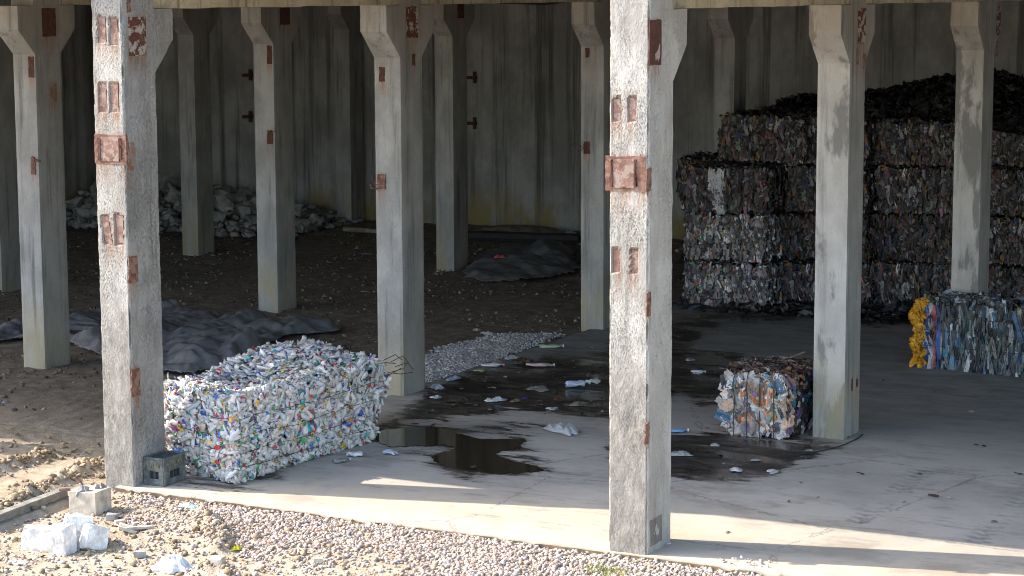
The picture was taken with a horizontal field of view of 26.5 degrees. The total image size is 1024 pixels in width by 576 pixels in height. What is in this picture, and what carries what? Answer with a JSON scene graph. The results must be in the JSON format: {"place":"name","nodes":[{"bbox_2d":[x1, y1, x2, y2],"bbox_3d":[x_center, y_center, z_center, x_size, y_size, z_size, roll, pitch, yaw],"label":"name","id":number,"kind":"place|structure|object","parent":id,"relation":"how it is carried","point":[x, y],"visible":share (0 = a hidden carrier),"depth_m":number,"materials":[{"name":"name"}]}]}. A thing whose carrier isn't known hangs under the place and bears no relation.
{"place":"outdoors","nodes":[
{"label":"outdoors","id":0,"kind":"place"},
{"bbox_2d":[0,220,737,575],"bbox_3d":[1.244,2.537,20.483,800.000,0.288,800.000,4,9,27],"label":"ground","id":1,"kind":"structure","parent":0,"point":[70,404],"depth_m":34.53,"materials":[{"name":"soil"}]},
{"bbox_2d":[0,0,20,291],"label":"concrete column","id":2,"kind":"structure","parent":1,"relation":"on","point":[10,274],"depth_m":38.78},
{"bbox_2d":[8,559,29,564],"bbox_3d":[-4.731,2.615,20.865,0.217,0.027,0.238,-7,10,-40],"label":"paper scrap","id":3,"kind":"object","parent":1,"relation":"on","point":[19,561],"visible":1,"depth_m":20.82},
{"bbox_2d":[0,487,70,524],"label":"concrete curb","id":4,"kind":"object","parent":1,"relation":"on","point":[39,501],"visible":0.85,"depth_m":22.57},
{"bbox_2d":[21,524,50,551],"bbox_3d":[-4.633,2.461,21.363,0.333,0.271,0.219,6,5,9],"label":"foam block","id":5,"kind":"object","parent":1,"relation":"on","point":[33,538],"depth_m":21.27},
{"bbox_2d":[0,0,74,368],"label":"concrete column","id":6,"kind":"structure","parent":1,"relation":"on","point":[35,35],"depth_m":30.72,"materials":[{"name":"concrete"}]},
{"bbox_2d":[59,0,90,4],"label":"concrete beam","id":7,"kind":"structure","parent":6,"relation":"attached to","point":[74,2],"depth_m":31.13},
{"bbox_2d":[44,522,76,555],"bbox_3d":[-4.391,2.460,21.208,0.237,0.326,0.245,-3,10,22],"label":"foam block","id":8,"kind":"object","parent":1,"relation":"on","point":[60,538],"depth_m":21.12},
{"bbox_2d":[61,5,95,200],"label":"concrete wall","id":9,"kind":"structure","parent":1,"relation":"on","point":[77,79],"depth_m":50.96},
{"bbox_2d":[63,513,93,542],"bbox_3d":[-4.284,2.400,21.452,0.302,0.366,0.263,7,0,-13],"label":"foam block","id":10,"kind":"object","parent":1,"relation":"on","point":[78,520],"depth_m":21.34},
{"bbox_2d":[59,476,111,515],"bbox_3d":[-4.444,2.174,22.672,0.435,0.417,0.387,2,8,18],"label":"concrete stump","id":11,"kind":"object","parent":1,"relation":"on","point":[89,500],"visible":0.94,"depth_m":22.53,"materials":[{"name":"concrete"}]},
{"bbox_2d":[77,523,109,550],"bbox_3d":[-4.107,2.456,21.339,0.264,0.276,0.268,15,-14,-33],"label":"foam block","id":12,"kind":"object","parent":1,"relation":"on","point":[92,536],"depth_m":21.24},
{"bbox_2d":[105,512,118,520],"bbox_3d":[-4.099,2.345,22.291,0.127,0.077,0.098,2,8,15],"label":"loose stone","id":13,"kind":"object","parent":1,"relation":"on","point":[112,516],"visible":1,"depth_m":22.25,"materials":[{"name":"stone"}]},
{"bbox_2d":[118,522,136,533],"bbox_3d":[-3.865,2.418,21.902,0.198,0.034,0.297,19,-1,-8],"label":"broken board","id":14,"kind":"object","parent":1,"relation":"on","point":[121,526],"visible":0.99,"depth_m":21.77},
{"bbox_2d":[91,0,172,488],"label":"concrete column","id":15,"kind":"structure","parent":1,"relation":"on","point":[132,40],"depth_m":23.15,"materials":[{"name":"concrete"}]},
{"bbox_2d":[154,0,397,7],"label":"concrete beam","id":16,"kind":"structure","parent":15,"relation":"attached to","point":[217,3],"depth_m":25.07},
{"bbox_2d":[133,550,146,557],"bbox_3d":[-3.590,2.569,21.001,0.124,0.073,0.097,-2,8,-10],"label":"loose stone","id":17,"kind":"object","parent":1,"relation":"on","point":[139,553],"visible":1,"depth_m":20.96,"materials":[{"name":"stone"}]},
{"bbox_2d":[0,299,341,372],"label":"tarpaulin","id":18,"kind":"object","parent":1,"relation":"on","point":[194,340],"visible":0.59,"depth_m":33.30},
{"bbox_2d":[149,553,197,573],"bbox_3d":[-3.189,2.590,20.582,0.504,0.132,0.418,7,10,41],"label":"plastic bag","id":19,"kind":"object","parent":1,"relation":"on","point":[172,564],"visible":1,"depth_m":20.52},
{"bbox_2d":[0,432,382,575],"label":"soil clods","id":20,"kind":"object","parent":1,"relation":"on","point":[71,474],"visible":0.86,"depth_m":22.08,"materials":[{"name":"soil"}]},
{"bbox_2d":[167,7,218,255],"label":"concrete column","id":21,"kind":"structure","parent":1,"relation":"on","point":[193,27],"depth_m":43.99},
{"bbox_2d":[66,179,363,241],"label":"rubble heap","id":22,"kind":"object","parent":1,"relation":"on","point":[247,229],"visible":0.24,"depth_m":48.62,"materials":[{"name":"stone"}]},
{"bbox_2d":[65,196,83,209],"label":"concrete chunk","id":23,"kind":"object","parent":22,"relation":"on","point":[75,202],"visible":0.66,"depth_m":50.01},
{"bbox_2d":[74,215,87,228],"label":"concrete chunk","id":24,"kind":"object","parent":22,"relation":"on","point":[80,218],"visible":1,"depth_m":48.93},
{"bbox_2d":[75,207,90,219],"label":"concrete chunk","id":25,"kind":"object","parent":22,"relation":"on","point":[83,212],"visible":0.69,"depth_m":49.37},
{"bbox_2d":[92,189,96,203],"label":"concrete chunk","id":26,"kind":"object","parent":22,"relation":"on","point":[94,194],"visible":0.39,"depth_m":50.01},
{"bbox_2d":[158,182,165,192],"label":"concrete chunk","id":27,"kind":"object","parent":22,"relation":"on","point":[162,187],"visible":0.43,"depth_m":50.41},
{"bbox_2d":[158,171,169,188],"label":"concrete chunk","id":28,"kind":"object","parent":22,"relation":"on","point":[164,177],"visible":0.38,"depth_m":50.65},
{"bbox_2d":[162,213,173,221],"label":"concrete chunk","id":29,"kind":"object","parent":22,"relation":"on","point":[169,216],"visible":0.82,"depth_m":48.28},
{"bbox_2d":[167,186,180,204],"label":"concrete chunk","id":30,"kind":"object","parent":22,"relation":"on","point":[173,194],"visible":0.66,"depth_m":49.57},
{"bbox_2d":[169,177,180,187],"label":"concrete chunk","id":31,"kind":"object","parent":22,"relation":"on","point":[175,182],"visible":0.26,"depth_m":50.91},
{"bbox_2d":[214,211,226,225],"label":"concrete chunk","id":32,"kind":"object","parent":22,"relation":"on","point":[220,216],"visible":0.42,"depth_m":47.91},
{"bbox_2d":[215,185,235,194],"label":"concrete chunk","id":33,"kind":"object","parent":22,"relation":"on","point":[228,189],"visible":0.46,"depth_m":50.33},
{"bbox_2d":[215,194,236,214],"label":"concrete chunk","id":34,"kind":"object","parent":22,"relation":"on","point":[222,201],"visible":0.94,"depth_m":48.67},
{"bbox_2d":[226,225,239,231],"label":"concrete chunk","id":35,"kind":"object","parent":22,"relation":"on","point":[230,227],"visible":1,"depth_m":47.29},
{"bbox_2d":[224,192,246,203],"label":"concrete chunk","id":36,"kind":"object","parent":22,"relation":"on","point":[238,197],"visible":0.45,"depth_m":49.08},
{"bbox_2d":[235,201,251,218],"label":"concrete chunk","id":37,"kind":"object","parent":22,"relation":"on","point":[242,209],"visible":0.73,"depth_m":48.18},
{"bbox_2d":[243,201,255,214],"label":"concrete chunk","id":38,"kind":"object","parent":22,"relation":"on","point":[250,204],"visible":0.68,"depth_m":48.35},
{"bbox_2d":[248,196,256,212],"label":"concrete chunk","id":39,"kind":"object","parent":22,"relation":"on","point":[253,201],"visible":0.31,"depth_m":48.58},
{"bbox_2d":[295,204,301,217],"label":"concrete chunk","id":40,"kind":"object","parent":22,"relation":"on","point":[298,209],"visible":0.13,"depth_m":48.41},
{"bbox_2d":[295,219,309,228],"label":"concrete chunk","id":41,"kind":"object","parent":22,"relation":"on","point":[305,223],"visible":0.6,"depth_m":47.65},
{"bbox_2d":[309,213,323,224],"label":"concrete chunk","id":42,"kind":"object","parent":22,"relation":"on","point":[313,218],"visible":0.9,"depth_m":48.10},
{"bbox_2d":[210,555,225,565],"bbox_3d":[-2.804,2.598,20.710,0.147,0.086,0.117,1,8,12],"label":"loose stone","id":43,"kind":"object","parent":1,"relation":"on","point":[216,560],"visible":0.84,"depth_m":20.66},
{"bbox_2d":[241,7,301,312],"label":"concrete column","id":44,"kind":"structure","parent":1,"relation":"on","point":[271,32],"depth_m":36.06,"materials":[{"name":"concrete"}]},
{"bbox_2d":[313,557,322,563],"bbox_3d":[-1.842,2.591,20.684,0.096,0.059,0.075,-1,8,-7],"label":"loose stone","id":45,"kind":"object","parent":1,"relation":"on","point":[319,560],"visible":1,"depth_m":20.65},
{"bbox_2d":[0,443,671,575],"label":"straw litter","id":46,"kind":"object","parent":1,"relation":"on","point":[170,538],"visible":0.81,"depth_m":21.20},
{"bbox_2d":[0,223,683,419],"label":"soil debris","id":47,"kind":"object","parent":1,"relation":"on","point":[188,274],"visible":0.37,"depth_m":38.59,"materials":[{"name":"soil"}]},
{"bbox_2d":[326,6,363,220],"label":"concrete column","id":48,"kind":"structure","parent":1,"relation":"on","point":[344,21],"depth_m":49.27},
{"bbox_2d":[343,227,376,233],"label":"pale pole","id":49,"kind":"object","parent":1,"relation":"on","point":[353,229],"visible":0.47,"depth_m":47.41,"materials":[{"name":"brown wood"}]},
{"bbox_2d":[360,0,433,395],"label":"concrete column","id":50,"kind":"structure","parent":1,"relation":"on","point":[397,37],"depth_m":28.32,"materials":[{"name":"concrete"}]},
{"bbox_2d":[421,0,600,3],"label":"concrete beam","id":51,"kind":"structure","parent":50,"relation":"attached to","point":[473,1],"depth_m":30.16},
{"bbox_2d":[425,4,474,271],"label":"concrete column","id":52,"kind":"structure","parent":1,"relation":"on","point":[453,23],"depth_m":41.39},
{"bbox_2d":[462,239,580,281],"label":"tarpaulin","id":53,"kind":"object","parent":1,"relation":"on","point":[538,258],"visible":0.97,"depth_m":41.38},
{"bbox_2d":[483,225,564,232],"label":"soil mound","id":54,"kind":"object","parent":1,"relation":"on","point":[523,228],"visible":0.45,"depth_m":47.28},
{"bbox_2d":[468,231,580,244],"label":"timber beam","id":55,"kind":"structure","parent":1,"relation":"on","point":[525,237],"depth_m":45.64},
{"bbox_2d":[154,0,1023,239],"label":"concrete wall","id":56,"kind":"structure","parent":1,"relation":"on","point":[524,109],"depth_m":47.98,"materials":[{"name":"concrete"}]},
{"bbox_2d":[242,69,252,80],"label":"wall bracket","id":57,"kind":"object","parent":56,"relation":"attached to","point":[250,75],"depth_m":50.96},
{"bbox_2d":[242,111,252,121],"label":"wall bracket","id":58,"kind":"object","parent":56,"relation":"attached to","point":[250,116],"depth_m":51.10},
{"bbox_2d":[467,117,476,128],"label":"wall bracket","id":59,"kind":"object","parent":56,"relation":"attached to","point":[474,123],"depth_m":48.42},
{"bbox_2d":[467,71,476,82],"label":"wall bracket","id":60,"kind":"object","parent":56,"relation":"attached to","point":[474,77],"depth_m":48.28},
{"bbox_2d":[570,0,610,330],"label":"concrete column","id":61,"kind":"structure","parent":1,"relation":"on","point":[591,23],"depth_m":33.76,"materials":[{"name":"concrete"}]},
{"bbox_2d":[568,562,647,575],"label":"grass tuft","id":62,"kind":"object","parent":1,"relation":"on","point":[602,568],"visible":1,"depth_m":20.17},
{"bbox_2d":[605,0,686,554],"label":"concrete column","id":63,"kind":"structure","parent":1,"relation":"on","point":[648,41],"depth_m":20.24,"materials":[{"name":"concrete"}]},
{"bbox_2d":[673,0,848,8],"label":"concrete beam","id":64,"kind":"structure","parent":63,"relation":"attached to","point":[680,4],"depth_m":22.10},
{"bbox_2d":[707,7,752,152],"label":"concrete column","id":65,"kind":"structure","parent":1,"relation":"on","point":[729,26],"depth_m":38.49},
{"bbox_2d":[809,0,874,439],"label":"concrete column","id":66,"kind":"structure","parent":1,"relation":"on","point":[841,37],"depth_m":25.41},
{"bbox_2d":[950,0,1001,293],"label":"concrete column","id":67,"kind":"structure","parent":1,"relation":"on","point":[975,27],"depth_m":30.56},
{"bbox_2d":[866,0,982,3],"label":"concrete beam","id":68,"kind":"structure","parent":67,"relation":"attached to","point":[894,1],"depth_m":27.21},
{"bbox_2d":[0,490,762,575],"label":"crushed gravel","id":69,"kind":"structure","parent":0,"point":[486,560],"depth_m":21.02,"materials":[{"name":"gravel"}]},
{"bbox_2d":[125,525,154,529],"bbox_3d":[-3.773,2.414,21.921,0.337,0.030,0.137,2,-1,-41],"label":"broken board","id":70,"kind":"object","parent":69,"relation":"on","point":[139,527],"visible":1,"depth_m":21.89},
{"bbox_2d":[178,503,196,508],"bbox_3d":[-3.360,2.261,22.654,0.253,0.045,0.126,4,9,26],"label":"blue rag","id":71,"kind":"object","parent":69,"relation":"on","point":[189,505],"visible":0.99,"depth_m":22.63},
{"bbox_2d":[425,331,565,382],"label":"grey gravel","id":72,"kind":"structure","parent":0,"point":[478,351],"depth_m":32.04,"materials":[{"name":"gravel"}]},
{"bbox_2d":[500,2,565,4],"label":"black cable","id":73,"kind":"object","parent":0,"point":[535,3],"visible":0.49,"depth_m":41.84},
{"bbox_2d":[112,300,1023,575],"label":"concrete floor","id":74,"kind":"structure","parent":0,"point":[922,430],"depth_m":23.86,"materials":[{"name":"concrete"}]},
{"bbox_2d":[143,450,185,485],"bbox_3d":[-3.761,1.949,23.547,0.289,0.300,0.399,4,9,27],"label":"bottle crate","id":75,"kind":"object","parent":74,"relation":"on","point":[164,467],"visible":1,"depth_m":23.43,"materials":[{"name":"plastic"}]},
{"bbox_2d":[163,335,413,484],"bbox_3d":[-2.693,1.353,25.073,1.573,1.219,3.529,5,9,31],"label":"bottle bale","id":76,"kind":"object","parent":74,"relation":"on","point":[262,410],"visible":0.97,"depth_m":24.30,"materials":[{"name":"plastic"}]},
{"bbox_2d":[332,458,350,462],"bbox_3d":[-1.917,1.940,24.515,0.228,0.052,0.104,-7,10,-41],"label":"plastic bottle","id":77,"kind":"object","parent":74,"relation":"on","point":[340,460],"visible":1,"depth_m":24.48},
{"bbox_2d":[346,451,362,456],"bbox_3d":[-1.800,1.893,24.803,0.176,0.059,0.151,-3,8,-20],"label":"plastic bottle","id":78,"kind":"object","parent":74,"relation":"on","point":[355,454],"visible":1,"depth_m":24.77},
{"bbox_2d":[382,448,397,454],"bbox_3d":[-1.416,1.875,24.921,0.127,0.059,0.233,-6,10,-38],"label":"plastic bottle","id":79,"kind":"object","parent":74,"relation":"on","point":[388,451],"visible":1,"depth_m":24.89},
{"bbox_2d":[426,383,443,389],"bbox_3d":[-0.999,1.304,29.033,0.191,0.061,0.272,-6,10,-37],"label":"plastic bag","id":80,"kind":"object","parent":74,"relation":"on","point":[437,386],"visible":1,"depth_m":29.02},
{"bbox_2d":[376,427,543,474],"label":"puddle","id":81,"kind":"object","parent":74,"relation":"on","point":[481,455],"visible":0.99,"depth_m":25.30,"materials":[{"name":"liquid"}]},
{"bbox_2d":[480,362,503,366],"bbox_3d":[-0.278,1.081,30.675,0.344,0.063,0.158,0,8,0],"label":"plastic bottle","id":82,"kind":"object","parent":74,"relation":"on","point":[494,364],"visible":1,"depth_m":30.65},
{"bbox_2d":[484,396,506,401],"bbox_3d":[-0.215,1.422,28.132,0.306,0.064,0.177,-4,8,-24],"label":"plastic bag","id":83,"kind":"object","parent":74,"relation":"on","point":[497,398],"visible":1,"depth_m":28.08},
{"bbox_2d":[512,357,536,362],"bbox_3d":[0.181,1.017,31.078,0.269,0.066,0.464,-7,10,-40],"label":"brown rag","id":84,"kind":"object","parent":74,"relation":"on","point":[524,360],"visible":1,"depth_m":31.02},
{"bbox_2d":[526,385,548,391],"bbox_3d":[0.339,1.327,28.938,0.296,0.032,0.486,-2,8,-10],"label":"film scrap","id":85,"kind":"object","parent":74,"relation":"on","point":[541,388],"visible":1,"depth_m":28.90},
{"bbox_2d":[526,363,554,366],"bbox_3d":[0.394,1.080,30.658,0.420,0.066,0.152,1,8,6],"label":"plastic bottle","id":86,"kind":"object","parent":74,"relation":"on","point":[540,364],"visible":1,"depth_m":30.62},
{"bbox_2d":[539,344,563,348],"bbox_3d":[0.588,0.864,32.230,0.374,0.070,0.197,-1,8,-6],"label":"plastic bottle","id":87,"kind":"object","parent":74,"relation":"on","point":[543,346],"visible":1,"depth_m":32.19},
{"bbox_2d":[543,421,579,435],"bbox_3d":[0.645,1.664,26.152,0.368,0.111,0.569,-5,9,-33],"label":"plastic sheet","id":88,"kind":"object","parent":74,"relation":"on","point":[567,429],"visible":1,"depth_m":26.09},
{"bbox_2d":[564,380,590,386],"bbox_3d":[0.885,1.278,29.153,0.380,0.098,0.202,-5,9,-31],"label":"plastic bottle","id":89,"kind":"object","parent":74,"relation":"on","point":[574,383],"visible":1,"depth_m":29.08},
{"bbox_2d":[569,401,588,405],"bbox_3d":[0.854,1.467,27.843,0.261,0.046,0.238,1,8,12],"label":"brown rag","id":90,"kind":"object","parent":74,"relation":"on","point":[576,403],"visible":1,"depth_m":27.77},
{"bbox_2d":[671,428,688,432],"bbox_3d":[1.991,1.709,26.065,0.262,0.063,0.159,-1,8,-6],"label":"plastic bottle","id":91,"kind":"object","parent":74,"relation":"on","point":[680,430],"visible":0.77,"depth_m":26.04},
{"bbox_2d":[671,450,692,455],"bbox_3d":[1.913,1.876,24.834,0.334,0.041,0.188,1,8,5],"label":"film scrap","id":92,"kind":"object","parent":74,"relation":"on","point":[680,453],"visible":0.96,"depth_m":24.78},
{"bbox_2d":[377,322,1022,502],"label":"floor debris","id":93,"kind":"object","parent":74,"relation":"on","point":[717,454],"visible":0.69,"depth_m":28.10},
{"bbox_2d":[682,255,786,309],"bbox_3d":[3.777,-0.123,36.677,1.606,0.858,1.327,3,10,24],"label":"stacked bale","id":94,"kind":"object","parent":74,"relation":"on","point":[729,280],"visible":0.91,"depth_m":36.19},
{"bbox_2d":[683,207,790,262],"bbox_3d":[3.806,-0.931,36.627,1.581,0.878,1.327,3,9,29],"label":"stacked bale","id":95,"kind":"object","parent":94,"relation":"on","point":[751,236],"visible":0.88,"depth_m":36.14},
{"bbox_2d":[680,160,788,214],"bbox_3d":[3.741,-1.701,36.511,1.642,0.858,1.358,3,8,24],"label":"stacked bale","id":96,"kind":"object","parent":95,"relation":"on","point":[758,187],"visible":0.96,"depth_m":36.03},
{"bbox_2d":[707,168,725,214],"bbox_3d":[3.391,-1.594,36.011,0.334,0.792,0.084,4,9,27],"label":"hanging film","id":97,"kind":"object","parent":96,"relation":"hanging from","point":[714,178],"visible":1,"depth_m":36.00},
{"bbox_2d":[683,250,786,283],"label":"stacked bale","id":98,"kind":"object","parent":74,"relation":"on","point":[685,259],"depth_m":37.85},
{"bbox_2d":[684,206,784,246],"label":"stacked bale","id":99,"kind":"object","parent":98,"relation":"on","point":[685,212],"visible":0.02,"depth_m":37.73},
{"bbox_2d":[676,150,776,200],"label":"stacked bale","id":100,"kind":"object","parent":99,"relation":"on","point":[695,157],"visible":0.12,"depth_m":37.58},
{"bbox_2d":[749,106,815,110],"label":"stacked bale","id":101,"kind":"object","parent":100,"relation":"on","point":[760,107],"visible":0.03,"depth_m":38.08},
{"bbox_2d":[744,68,1023,135],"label":"film heap","id":102,"kind":"object","parent":101,"relation":"on","point":[934,96],"visible":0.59,"depth_m":36.80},
{"bbox_2d":[719,556,770,569],"bbox_3d":[2.175,2.521,20.135,0.430,0.080,0.427,-3,8,-21],"label":"gravel heap","id":103,"kind":"object","parent":74,"relation":"on","point":[729,561],"visible":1,"depth_m":20.11,"materials":[{"name":"gravel"}]},
{"bbox_2d":[714,355,813,439],"bbox_3d":[3.104,1.303,26.161,1.040,0.891,1.126,4,9,29],"label":"film bale","id":104,"kind":"object","parent":74,"relation":"on","point":[768,396],"visible":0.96,"depth_m":25.80,"materials":[{"name":"plastic"}]},
{"bbox_2d":[672,295,913,324],"bbox_3d":[5.708,0.303,35.786,5.904,0.397,2.434,4,9,27],"label":"film spill","id":105,"kind":"object","parent":74,"relation":"on","point":[889,313],"visible":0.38,"depth_m":35.59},
{"bbox_2d":[776,257,874,306],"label":"stacked bale","id":106,"kind":"object","parent":105,"relation":"on","point":[797,280],"visible":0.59,"depth_m":36.34},
{"bbox_2d":[779,210,880,263],"bbox_3d":[5.441,-0.919,36.541,1.644,0.863,1.331,4,10,29],"label":"stacked bale","id":107,"kind":"object","parent":106,"relation":"on","point":[798,235],"visible":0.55,"depth_m":36.23},
{"bbox_2d":[784,163,879,213],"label":"stacked bale","id":108,"kind":"object","parent":107,"relation":"on","point":[800,187],"visible":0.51,"depth_m":36.11},
{"bbox_2d":[717,109,816,164],"bbox_3d":[4.383,-2.550,36.613,1.676,0.871,1.333,4,8,26],"label":"stacked bale","id":109,"kind":"object","parent":108,"relation":"on","point":[770,137],"visible":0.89,"depth_m":36.11},
{"bbox_2d":[783,109,880,165],"bbox_3d":[5.383,-2.516,36.361,1.627,0.888,1.333,4,9,25],"label":"stacked bale","id":110,"kind":"object","parent":108,"relation":"on","point":[870,135],"visible":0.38,"depth_m":35.90},
{"bbox_2d":[780,434,862,457],"bbox_3d":[3.661,1.837,25.198,0.177,0.012,1.712,7,10,41],"label":"black cable","id":111,"kind":"object","parent":74,"relation":"on","point":[822,450],"visible":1,"depth_m":24.98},
{"bbox_2d":[868,258,951,307],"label":"stacked bale","id":112,"kind":"object","parent":74,"relation":"on","point":[905,279],"visible":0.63,"depth_m":35.84},
{"bbox_2d":[873,212,952,264],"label":"stacked bale","id":113,"kind":"object","parent":112,"relation":"on","point":[918,237],"visible":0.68,"depth_m":35.83},
{"bbox_2d":[873,162,953,216],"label":"stacked bale","id":114,"kind":"object","parent":113,"relation":"on","point":[915,188],"visible":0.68,"depth_m":35.62},
{"bbox_2d":[873,113,954,167],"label":"stacked bale","id":115,"kind":"object","parent":114,"relation":"on","point":[917,143],"visible":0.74,"depth_m":35.54},
{"bbox_2d":[908,287,1023,377],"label":"film bale","id":116,"kind":"object","parent":74,"relation":"on","point":[982,332],"visible":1,"depth_m":30.07,"materials":[{"name":"plastic"}]},
{"bbox_2d":[988,263,1023,296],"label":"stacked bale","id":117,"kind":"object","parent":74,"relation":"on","point":[1005,280],"visible":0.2,"depth_m":35.38},
{"bbox_2d":[989,214,1023,265],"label":"stacked bale","id":118,"kind":"object","parent":117,"relation":"on","point":[1006,240],"visible":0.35,"depth_m":35.38},
{"bbox_2d":[990,164,1023,217],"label":"stacked bale","id":119,"kind":"object","parent":118,"relation":"on","point":[1007,191],"visible":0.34,"depth_m":35.24},
{"bbox_2d":[991,114,1023,167],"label":"stacked bale","id":120,"kind":"object","parent":119,"relation":"on","point":[1007,148],"visible":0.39,"depth_m":35.23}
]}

